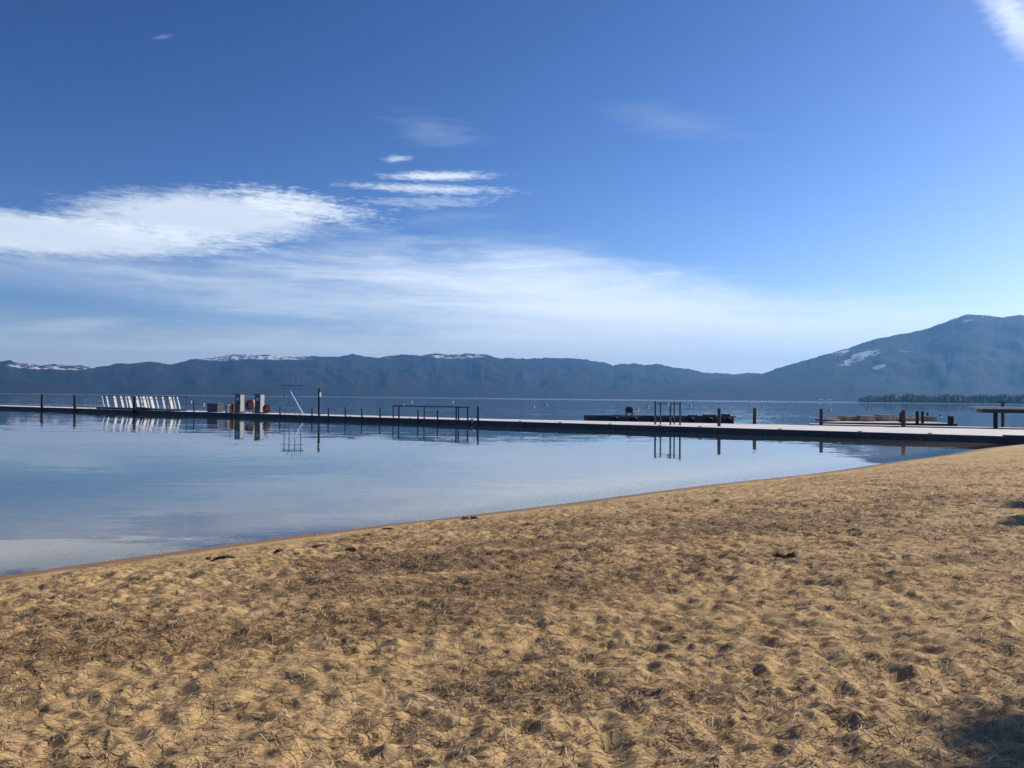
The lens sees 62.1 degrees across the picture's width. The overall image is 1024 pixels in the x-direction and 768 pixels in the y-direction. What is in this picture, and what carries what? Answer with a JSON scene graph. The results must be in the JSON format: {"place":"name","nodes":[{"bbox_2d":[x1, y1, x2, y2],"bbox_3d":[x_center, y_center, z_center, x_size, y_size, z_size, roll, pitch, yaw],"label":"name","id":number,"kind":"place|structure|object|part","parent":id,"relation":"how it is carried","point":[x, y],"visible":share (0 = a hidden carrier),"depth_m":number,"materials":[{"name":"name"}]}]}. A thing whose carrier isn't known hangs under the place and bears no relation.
{"place":"outdoors","nodes":[
{"label":"outdoors","id":0,"kind":"place"},
{"bbox_2d":[0,353,759,398],"bbox_3d":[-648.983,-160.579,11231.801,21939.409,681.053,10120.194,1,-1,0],"label":"hills","id":1,"kind":"structure","parent":0,"point":[466,375],"depth_m":10447.70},
{"bbox_2d":[0,444,1023,767],"bbox_3d":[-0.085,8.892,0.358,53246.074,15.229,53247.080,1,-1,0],"label":"beach","id":2,"kind":"structure","parent":0,"point":[22,572],"depth_m":6.32,"materials":[{"name":"beige sand"}]},
{"bbox_2d":[213,555,235,559],"bbox_3d":[-3.779,2.274,11.174,0.298,0.045,0.086,1,-1,-18],"label":"driftwood","id":3,"kind":"object","parent":2,"relation":"on","point":[223,557],"visible":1,"depth_m":11.15,"materials":[{"name":"brown wood"}]},
{"bbox_2d":[308,544,328,547],"bbox_3d":[-2.912,2.440,12.829,0.360,0.044,0.094,1,-1,-39],"label":"driftwood","id":4,"kind":"object","parent":2,"relation":"on","point":[314,546],"visible":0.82,"depth_m":12.78,"materials":[{"name":"brown wood"}]},
{"bbox_2d":[345,547,356,551],"bbox_3d":[-2.240,2.298,11.831,0.190,0.064,0.128,0,-1,7],"label":"driftwood","id":5,"kind":"object","parent":2,"relation":"on","point":[352,549],"visible":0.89,"depth_m":11.79,"materials":[{"name":"brown wood"}]},
{"bbox_2d":[0,460,1023,767],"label":"pine needles","id":6,"kind":"object","parent":2,"relation":"on","point":[554,694],"visible":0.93,"depth_m":6.55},
{"bbox_2d":[771,551,797,557],"bbox_3d":[3.055,1.913,9.541,0.317,0.068,0.115,1,-1,0],"label":"pine sprig","id":7,"kind":"object","parent":2,"relation":"on","point":[782,555],"visible":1,"depth_m":9.53,"materials":[{"name":"black plant"}]},
{"bbox_2d":[1002,435,1023,443],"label":"abutment","id":8,"kind":"object","parent":2,"relation":"on","point":[1013,439],"visible":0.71,"depth_m":51.55,"materials":[{"name":"concrete"}]},
{"bbox_2d":[0,393,1023,561],"bbox_3d":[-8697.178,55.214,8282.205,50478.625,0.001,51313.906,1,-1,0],"label":"water","id":9,"kind":"structure","parent":0,"point":[72,482],"depth_m":34.71,"materials":[{"name":"blue liquid"}]},
{"bbox_2d":[40,394,43,409],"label":"mooring pile","id":10,"kind":"object","parent":9,"relation":"in","point":[42,402],"visible":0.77,"depth_m":125.97,"materials":[{"name":"black wood"}]},
{"bbox_2d":[73,395,76,410],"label":"mooring pile","id":11,"kind":"object","parent":9,"relation":"in","point":[75,403],"visible":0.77,"depth_m":120.10,"materials":[{"name":"black wood"}]},
{"bbox_2d":[133,396,135,413],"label":"mooring pile","id":12,"kind":"object","parent":9,"relation":"in","point":[134,404],"visible":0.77,"depth_m":110.78,"materials":[{"name":"brown wood"}]},
{"bbox_2d":[318,388,320,415],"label":"tall post","id":13,"kind":"object","parent":9,"relation":"in","point":[319,393],"visible":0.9,"depth_m":90.15,"materials":[{"name":"metal"}]},
{"bbox_2d":[477,406,478,424],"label":"dock post","id":14,"kind":"object","parent":9,"relation":"in","point":[477,415],"visible":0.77,"depth_m":76.72,"materials":[{"name":"wood"}]},
{"bbox_2d":[0,405,1023,442],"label":"pier","id":15,"kind":"structure","parent":9,"relation":"on","point":[948,434],"depth_m":67.39,"materials":[{"name":"wood"}]},
{"bbox_2d":[96,396,186,410],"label":"panel rack","id":16,"kind":"object","parent":15,"relation":"on","point":[141,408],"visible":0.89,"depth_m":111.13,"materials":[{"name":"metal"}]},
{"bbox_2d":[113,396,117,406],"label":"slanted panel","id":17,"kind":"object","parent":16,"relation":"on","point":[115,400],"visible":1,"depth_m":116.53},
{"bbox_2d":[127,396,132,407],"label":"slanted panel","id":18,"kind":"object","parent":16,"relation":"on","point":[130,402],"visible":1,"depth_m":114.25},
{"bbox_2d":[142,397,146,407],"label":"slanted panel","id":19,"kind":"object","parent":16,"relation":"on","point":[144,401],"visible":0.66,"depth_m":112.11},
{"bbox_2d":[149,397,154,407],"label":"slanted panel","id":20,"kind":"object","parent":16,"relation":"on","point":[152,402],"visible":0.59,"depth_m":111.05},
{"bbox_2d":[168,397,173,408],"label":"slanted panel","id":21,"kind":"object","parent":16,"relation":"on","point":[171,403],"visible":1,"depth_m":108.41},
{"bbox_2d":[207,403,223,411],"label":"storage cabinet","id":22,"kind":"object","parent":15,"relation":"on","point":[214,407],"visible":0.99,"depth_m":102.84,"materials":[{"name":"grey metal"}]},
{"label":"door","id":23,"kind":"part","parent":22,"relation":"part of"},
{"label":"door","id":24,"kind":"part","parent":22,"relation":"part of","materials":[{"name":"grey metal"}]},
{"bbox_2d":[225,404,231,412],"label":"utility box","id":25,"kind":"object","parent":15,"relation":"on","point":[228,408],"visible":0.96,"depth_m":100.20,"materials":[{"name":"beige paint"}]},
{"bbox_2d":[234,394,244,412],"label":"fuel pump","id":26,"kind":"object","parent":15,"relation":"on","point":[239,403],"visible":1,"depth_m":99.67,"materials":[{"name":"metal"}]},
{"bbox_2d":[235,402,238,409],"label":"door","id":27,"kind":"structure","parent":26,"relation":"in","point":[236,403],"depth_m":99.76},
{"bbox_2d":[245,400,253,411],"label":"hose reel","id":28,"kind":"object","parent":15,"relation":"on","point":[251,403],"visible":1,"depth_m":98.83,"materials":[{"name":"red paint"}]},
{"bbox_2d":[254,394,264,413],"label":"fuel pump","id":29,"kind":"object","parent":15,"relation":"on","point":[259,401],"visible":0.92,"depth_m":97.42,"materials":[{"name":"metal"}]},
{"bbox_2d":[255,403,258,410],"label":"door","id":30,"kind":"structure","parent":29,"relation":"in","point":[256,404],"depth_m":97.52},
{"bbox_2d":[263,405,270,413],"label":"hose reel","id":31,"kind":"object","parent":15,"relation":"on","point":[267,410],"visible":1,"depth_m":96.33,"materials":[{"name":"red paint"}]},
{"bbox_2d":[281,376,303,413],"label":"boat hoist","id":32,"kind":"object","parent":15,"relation":"on","point":[289,388],"visible":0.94,"depth_m":95.39,"materials":[{"name":"paint"}]},
{"bbox_2d":[393,405,469,419],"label":"handrail","id":33,"kind":"object","parent":15,"relation":"on","point":[399,406],"visible":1,"depth_m":79.58,"materials":[{"name":"metal"}]},
{"bbox_2d":[654,401,680,424],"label":"gangway frame","id":34,"kind":"object","parent":15,"relation":"on","point":[670,403],"visible":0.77,"depth_m":69.26,"materials":[{"name":"metal"}]},
{"bbox_2d":[584,415,735,422],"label":"work barge","id":35,"kind":"object","parent":9,"relation":"on","point":[666,418],"visible":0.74,"depth_m":92.14,"materials":[{"name":"black metal"}]},
{"bbox_2d":[625,406,632,414],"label":"winch","id":36,"kind":"object","parent":35,"relation":"on","point":[628,409],"visible":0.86,"depth_m":93.14,"materials":[{"name":"metal"}]},
{"bbox_2d":[717,408,720,425],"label":"mooring pile","id":37,"kind":"object","parent":9,"relation":"in","point":[719,417],"visible":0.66,"depth_m":66.30,"materials":[{"name":"brown wood"}]},
{"bbox_2d":[753,408,755,423],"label":"mooring pile","id":38,"kind":"object","parent":9,"relation":"in","point":[754,415],"visible":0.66,"depth_m":73.52,"materials":[{"name":"brown wood"}]},
{"bbox_2d":[819,409,822,425],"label":"mooring pile","id":39,"kind":"object","parent":9,"relation":"in","point":[820,417],"visible":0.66,"depth_m":71.34,"materials":[{"name":"brown wood"}]},
{"bbox_2d":[823,421,956,425],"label":"timber dock","id":40,"kind":"object","parent":9,"relation":"on","point":[912,423],"visible":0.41,"depth_m":79.48,"materials":[{"name":"grey wood"}]},
{"bbox_2d":[816,419,839,420],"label":"board pile","id":41,"kind":"object","parent":40,"relation":"on","point":[829,419],"visible":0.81,"depth_m":82.87,"materials":[{"name":"brown wood"}]},
{"bbox_2d":[824,417,843,420],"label":"board pile","id":42,"kind":"object","parent":40,"relation":"on","point":[833,418],"visible":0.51,"depth_m":85.29,"materials":[{"name":"wood"}]},
{"bbox_2d":[837,416,862,420],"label":"board pile","id":43,"kind":"object","parent":40,"relation":"on","point":[849,418],"visible":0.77,"depth_m":84.63,"materials":[{"name":"wood"}]},
{"bbox_2d":[855,415,874,420],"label":"board pile","id":44,"kind":"object","parent":40,"relation":"on","point":[866,417],"visible":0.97,"depth_m":84.33,"materials":[{"name":"wood"}]},
{"bbox_2d":[872,414,896,420],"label":"board pile","id":45,"kind":"object","parent":40,"relation":"on","point":[885,417],"visible":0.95,"depth_m":86.11,"materials":[{"name":"brown wood"}]},
{"bbox_2d":[894,417,920,420],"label":"board pile","id":46,"kind":"object","parent":40,"relation":"on","point":[910,418],"visible":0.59,"depth_m":86.12,"materials":[{"name":"wood"}]},
{"bbox_2d":[908,416,937,420],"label":"board pile","id":47,"kind":"object","parent":40,"relation":"on","point":[930,418],"visible":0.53,"depth_m":88.79,"materials":[{"name":"wood"}]},
{"bbox_2d":[901,410,905,426],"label":"mooring pile","id":48,"kind":"object","parent":9,"relation":"in","point":[903,418],"visible":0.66,"depth_m":68.82,"materials":[{"name":"wood"}]},
{"bbox_2d":[809,423,1023,429],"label":"floating dock","id":49,"kind":"object","parent":9,"relation":"on","point":[918,426],"visible":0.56,"depth_m":73.07,"materials":[{"name":"grey wood"}]},
{"bbox_2d":[915,411,918,425],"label":"dock post","id":50,"kind":"object","parent":9,"relation":"in","point":[917,419],"visible":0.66,"depth_m":78.24,"materials":[{"name":"black wood"}]},
{"bbox_2d":[921,411,923,422],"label":"dock post","id":51,"kind":"object","parent":9,"relation":"in","point":[922,416],"visible":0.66,"depth_m":79.86,"materials":[{"name":"brown wood"}]},
{"bbox_2d":[948,416,950,425],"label":"dock post","id":52,"kind":"object","parent":9,"relation":"in","point":[949,420],"visible":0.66,"depth_m":77.57,"materials":[{"name":"black wood"}]},
{"bbox_2d":[951,416,953,425],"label":"dock post","id":53,"kind":"object","parent":9,"relation":"in","point":[952,420],"visible":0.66,"depth_m":77.68,"materials":[{"name":"black wood"}]},
{"bbox_2d":[968,406,1023,428],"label":"raised walkway","id":54,"kind":"structure","parent":9,"relation":"in","point":[995,411],"depth_m":70.08,"materials":[{"name":"wood"}]},
{"bbox_2d":[997,401,1004,426],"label":"capped post","id":55,"kind":"object","parent":9,"relation":"in","point":[1002,416],"visible":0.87,"depth_m":72.18,"materials":[{"name":"wood"}]},
{"bbox_2d":[0,0,1023,373],"label":"sky","id":56,"kind":"structure","parent":0,"point":[705,186],"materials":[{"name":"blue"}]},
{"bbox_2d":[644,314,1023,401],"bbox_3d":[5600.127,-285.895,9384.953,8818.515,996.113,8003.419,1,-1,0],"label":"mountain","id":57,"kind":"structure","parent":0,"point":[968,355],"depth_m":8678.58,"materials":[{"name":"blue stone"}]},
{"bbox_2d":[857,401,1023,403],"bbox_3d":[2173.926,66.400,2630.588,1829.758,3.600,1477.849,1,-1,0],"label":"land","id":58,"kind":"structure","parent":0,"point":[945,402],"depth_m":2790.22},
{"bbox_2d":[858,392,1023,402],"bbox_3d":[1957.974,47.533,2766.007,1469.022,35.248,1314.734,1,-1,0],"label":"forest","id":59,"kind":"object","parent":58,"relation":"on","point":[946,397],"visible":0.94,"depth_m":2844.33,"materials":[{"name":"green plant"}]}
]}

